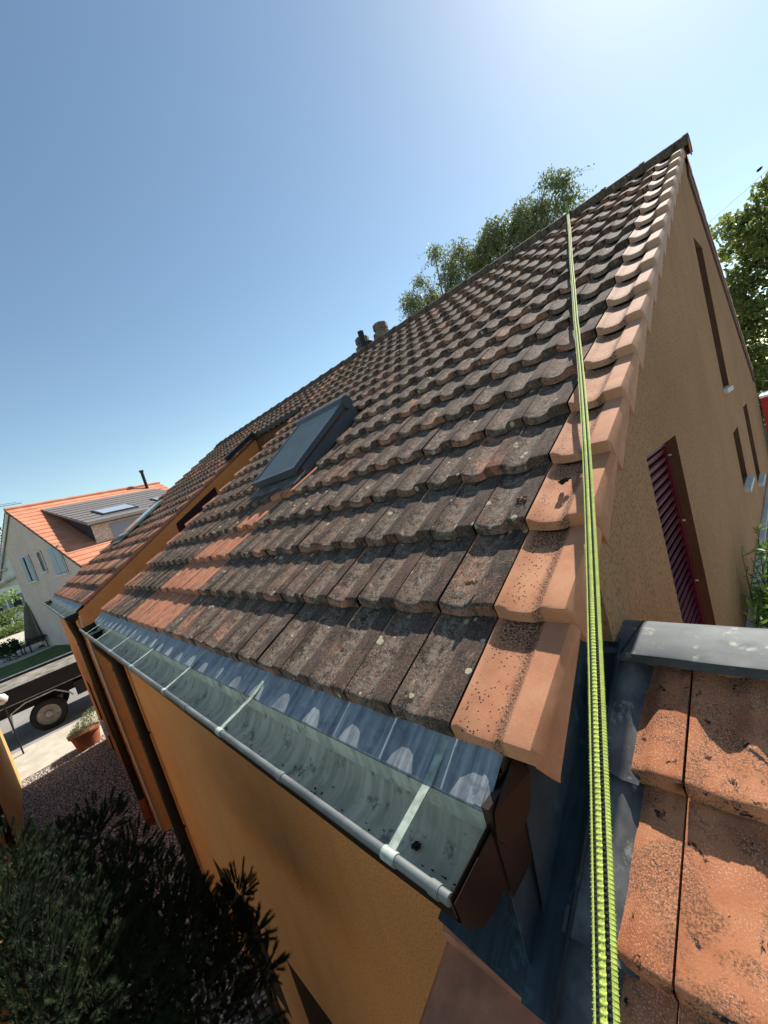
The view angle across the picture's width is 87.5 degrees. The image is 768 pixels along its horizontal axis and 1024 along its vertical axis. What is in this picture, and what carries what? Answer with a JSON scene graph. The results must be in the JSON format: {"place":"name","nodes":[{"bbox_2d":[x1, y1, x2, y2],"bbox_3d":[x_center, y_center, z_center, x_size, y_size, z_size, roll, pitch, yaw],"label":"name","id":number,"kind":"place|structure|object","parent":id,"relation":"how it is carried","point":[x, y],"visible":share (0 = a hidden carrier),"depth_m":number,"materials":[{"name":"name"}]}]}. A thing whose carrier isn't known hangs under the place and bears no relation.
{"place":"outdoors","nodes":[
{"label":"outdoors","id":0,"kind":"place"},
{"bbox_2d":[0,585,24,618],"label":"house","id":1,"kind":"structure","parent":0,"point":[10,604],"depth_m":46.99,"materials":[{"name":"grey paint"}]},
{"bbox_2d":[0,599,7,611],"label":"window","id":2,"kind":"structure","parent":1,"relation":"in","point":[4,607],"depth_m":46.28,"materials":[{"name":"grey glass"}]},
{"bbox_2d":[7,593,24,607],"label":"window","id":3,"kind":"structure","parent":1,"relation":"in","point":[19,602],"depth_m":47.13,"materials":[{"name":"grey glass"}]},
{"bbox_2d":[0,631,24,646],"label":"garden path","id":4,"kind":"structure","parent":0,"point":[19,636],"depth_m":33.31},
{"bbox_2d":[0,642,55,667],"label":"patio","id":5,"kind":"structure","parent":0,"point":[35,649],"depth_m":24.75,"materials":[{"name":"grey concrete"}]},
{"bbox_2d":[13,639,30,655],"bbox_3d":[-22.484,8.349,24.877,0.560,1.000,0.540,-18,6,-12],"label":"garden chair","id":6,"kind":"object","parent":5,"relation":"on","point":[23,647],"visible":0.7,"depth_m":24.82,"materials":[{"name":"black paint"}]},
{"bbox_2d":[23,602,44,647],"bbox_3d":[-22.345,7.164,25.749,1.466,3.050,1.466,-19,6,-20],"label":"parasol","id":7,"kind":"object","parent":5,"relation":"on","point":[31,629],"visible":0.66,"depth_m":25.37,"materials":[{"name":"grey fabric"}]},
{"bbox_2d":[25,634,48,652],"bbox_3d":[-21.692,8.219,25.146,1.000,0.750,1.100,-22,8,-43],"label":"garden table","id":8,"kind":"object","parent":5,"relation":"on","point":[32,639],"visible":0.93,"depth_m":24.90,"materials":[{"name":"black paint"}]},
{"bbox_2d":[0,642,71,679],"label":"lawn","id":9,"kind":"structure","parent":0,"point":[31,661],"depth_m":22.41,"materials":[{"name":"green plant"}]},
{"bbox_2d":[0,638,25,662],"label":"shrub","id":10,"kind":"object","parent":9,"relation":"on","point":[4,649],"visible":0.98,"depth_m":24.18,"materials":[{"name":"green plant"}]},
{"bbox_2d":[0,650,94,754],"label":"street","id":11,"kind":"structure","parent":0,"point":[29,734],"depth_m":12.84,"materials":[{"name":"grey asphalt"}]},
{"bbox_2d":[0,651,86,732],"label":"truck","id":12,"kind":"object","parent":11,"relation":"on","point":[44,688],"visible":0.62,"depth_m":12.29,"materials":[{"name":"black paint"}]},
{"bbox_2d":[12,711,103,780],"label":"pavement","id":13,"kind":"structure","parent":0,"point":[38,756],"depth_m":10.91,"materials":[{"name":"beige concrete"}]},
{"bbox_2d":[0,694,23,753],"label":"globe lamp","id":14,"kind":"object","parent":13,"relation":"on","point":[3,699],"visible":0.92,"depth_m":10.94,"materials":[{"name":"white glass"}]},
{"bbox_2d":[0,380,767,772],"bbox_3d":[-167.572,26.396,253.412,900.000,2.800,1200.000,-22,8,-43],"label":"ground","id":15,"kind":"structure","parent":0,"point":[502,758],"depth_m":12.23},
{"bbox_2d":[0,588,21,613],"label":"tree","id":16,"kind":"object","parent":15,"relation":"on","point":[9,597],"visible":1,"depth_m":32.45,"materials":[{"name":"green plant"}]},
{"bbox_2d":[0,621,23,638],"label":"shrub","id":17,"kind":"object","parent":15,"relation":"on","point":[10,629],"visible":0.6,"depth_m":35.39,"materials":[{"name":"green plant"}]},
{"bbox_2d":[0,604,24,631],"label":"shrub","id":18,"kind":"object","parent":15,"relation":"on","point":[7,615],"visible":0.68,"depth_m":39.27,"materials":[{"name":"green plant"}]},
{"bbox_2d":[0,729,31,1023],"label":"neighbour house","id":19,"kind":"structure","parent":15,"relation":"on","point":[10,793],"depth_m":8.00,"materials":[{"name":"yellow paint"}]},
{"bbox_2d":[0,470,168,645],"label":"house","id":20,"kind":"structure","parent":15,"relation":"on","point":[49,549],"depth_m":23.84,"materials":[{"name":"orange tile"}]},
{"bbox_2d":[19,555,38,583],"bbox_3d":[-21.303,3.452,24.029,1.460,1.660,0.141,-13,7,31],"label":"window","id":21,"kind":"structure","parent":20,"relation":"in","point":[26,563],"depth_m":23.94,"materials":[{"name":"white paint"}]},
{"bbox_2d":[35,550,48,573],"bbox_3d":[-19.622,2.874,22.951,0.777,1.306,0.141,-13,7,31],"label":"window","id":22,"kind":"structure","parent":20,"relation":"in","point":[39,555],"depth_m":22.98,"materials":[{"name":"white paint"}]},
{"bbox_2d":[46,545,69,576],"bbox_3d":[-17.866,2.692,21.936,1.554,1.648,0.141,-13,7,31],"label":"window","id":23,"kind":"structure","parent":20,"relation":"in","point":[58,562],"depth_m":21.87,"materials":[{"name":"grey glass"}]},
{"bbox_2d":[0,787,288,1023],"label":"pine tree","id":24,"kind":"object","parent":15,"relation":"on","point":[119,943],"visible":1,"depth_m":1.58,"materials":[{"name":"green plant"}]},
{"bbox_2d":[21,735,286,1023],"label":"gravel bed","id":25,"kind":"object","parent":15,"relation":"on","point":[62,786],"visible":0.15,"depth_m":8.51,"materials":[{"name":"grey gravel"}]},
{"bbox_2d":[66,705,100,751],"bbox_3d":[-8.033,5.796,10.729,0.772,0.967,0.558,-22,8,-43],"label":"planter","id":26,"kind":"object","parent":25,"relation":"on","point":[84,737],"visible":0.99,"depth_m":10.66,"materials":[{"name":"ceramic"}]},
{"bbox_2d":[186,855,291,1023],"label":"pine sapling","id":27,"kind":"object","parent":25,"relation":"on","point":[246,917],"visible":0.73,"depth_m":1.96,"materials":[{"name":"green plant"}]},
{"bbox_2d":[255,1004,285,1023],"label":"pebbles","id":28,"kind":"object","parent":25,"relation":"on","point":[264,1012],"visible":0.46,"depth_m":3.84,"materials":[{"name":"grey gravel"}]},
{"bbox_2d":[43,132,767,1023],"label":"house","id":29,"kind":"structure","parent":15,"relation":"on","point":[325,686],"depth_m":2.22,"materials":[{"name":"tile"}]},
{"bbox_2d":[111,499,163,544],"bbox_3d":[-6.496,0.256,10.589,1.309,0.786,1.050,-22,8,-43],"label":"roof window","id":30,"kind":"structure","parent":29,"relation":"in","point":[155,505],"depth_m":10.40,"materials":[{"name":"metal"}]},
{"bbox_2d":[249,395,358,499],"bbox_3d":[-0.888,-0.709,4.382,1.090,0.784,0.970,-22,8,-43],"label":"roof window","id":31,"kind":"structure","parent":29,"relation":"in","point":[315,434],"depth_m":4.19,"materials":[{"name":"glass"}]},
{"bbox_2d":[411,841,421,850],"bbox_3d":[0.079,0.825,0.991,0.029,0.017,0.025,-22,8,-43],"label":"moss clump","id":32,"kind":"object","parent":29,"relation":"on","point":[416,845],"visible":1,"depth_m":0.99,"materials":[{"name":"black plant"}]},
{"bbox_2d":[464,577,477,585],"bbox_3d":[0.295,0.235,1.349,0.042,0.022,0.042,-20,7,-31],"label":"dry leaf","id":33,"kind":"object","parent":29,"relation":"on","point":[473,581],"visible":1,"depth_m":1.34,"materials":[{"name":"beige plant"}]},
{"bbox_2d":[516,496,527,501],"bbox_3d":[0.523,-0.048,1.508,0.061,0.026,0.057,-22,8,-43],"label":"dry leaf","id":34,"kind":"object","parent":29,"relation":"on","point":[522,499],"visible":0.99,"depth_m":1.51,"materials":[{"name":"brown plant"}]},
{"bbox_2d":[557,476,570,484],"bbox_3d":[0.660,-0.116,1.463,0.052,0.025,0.044,-22,8,-43],"label":"moss clump","id":35,"kind":"object","parent":29,"relation":"on","point":[561,481],"visible":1,"depth_m":1.45,"materials":[{"name":"black plant"}]},
{"bbox_2d":[565,201,620,1023],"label":"climbing rope","id":36,"kind":"object","parent":29,"relation":"attached to","point":[605,995],"visible":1,"depth_m":0.66,"materials":[{"name":"green fabric"}]},
{"bbox_2d":[723,385,733,393],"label":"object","id":37,"kind":"structure","parent":29,"relation":"in","point":[729,388],"depth_m":4.25,"materials":[{"name":"white glass"}]},
{"bbox_2d":[744,476,754,492],"bbox_3d":[3.968,-0.596,4.557,0.620,0.660,0.246,-22,8,-43],"label":"window","id":38,"kind":"structure","parent":29,"relation":"in","point":[748,487],"depth_m":4.44,"materials":[{"name":"white glass"}]},
{"bbox_2d":[758,473,765,486],"bbox_3d":[5.211,-0.966,5.775,0.710,1.125,0.246,-22,8,-43],"label":"window","id":39,"kind":"structure","parent":29,"relation":"in","point":[761,482],"depth_m":5.67,"materials":[{"name":"white glass"}]},
{"bbox_2d":[396,236,488,321],"bbox_3d":[2.914,-5.224,15.232,2.232,9.437,4.245,-22,8,-43],"label":"birch tree","id":40,"kind":"object","parent":15,"relation":"on","point":[451,274],"visible":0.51,"depth_m":14.42,"materials":[{"name":"green plant"}]},
{"bbox_2d":[462,163,596,276],"bbox_3d":[5.139,-5.359,12.668,2.242,9.009,4.479,-20,7,-32],"label":"birch tree","id":41,"kind":"object","parent":15,"relation":"on","point":[495,242],"visible":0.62,"depth_m":11.94,"materials":[{"name":"green plant"}]},
{"bbox_2d":[419,620,767,1023],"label":"annex","id":42,"kind":"object","parent":15,"relation":"on","point":[686,705],"visible":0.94,"depth_m":0.94,"materials":[{"name":"stucco"},{"name":"clay tile"},{"name":"grey zinc metal"}]},
{"bbox_2d":[709,171,767,424],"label":"maple tree","id":43,"kind":"object","parent":15,"relation":"on","point":[740,228],"visible":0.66,"depth_m":12.55,"materials":[{"name":"green plant"}]},
{"bbox_2d":[746,481,767,627],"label":"kerb strip","id":44,"kind":"object","parent":15,"relation":"on","point":[763,535],"visible":0.38,"depth_m":4.61,"materials":[{"name":"stone"}]},
{"bbox_2d":[0,0,767,542],"label":"sky","id":45,"kind":"structure","parent":0,"point":[206,205],"materials":[{"name":"blue"}]},
{"bbox_2d":[710,166,767,221],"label":"overhead wire","id":46,"kind":"object","parent":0,"point":[759,168],"visible":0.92,"depth_m":13.63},
{"bbox_2d":[758,530,767,627],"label":"terrace","id":47,"kind":"structure","parent":0,"point":[764,625],"depth_m":3.85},
{"bbox_2d":[741,522,767,628],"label":"bamboo bush","id":48,"kind":"object","parent":47,"relation":"on","point":[762,594],"visible":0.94,"depth_m":3.21,"materials":[{"name":"green plant"}]},
{"bbox_2d":[759,391,767,434],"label":"container","id":49,"kind":"object","parent":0,"point":[763,396],"visible":1,"depth_m":8.49,"materials":[{"name":"red paint"}]}
]}

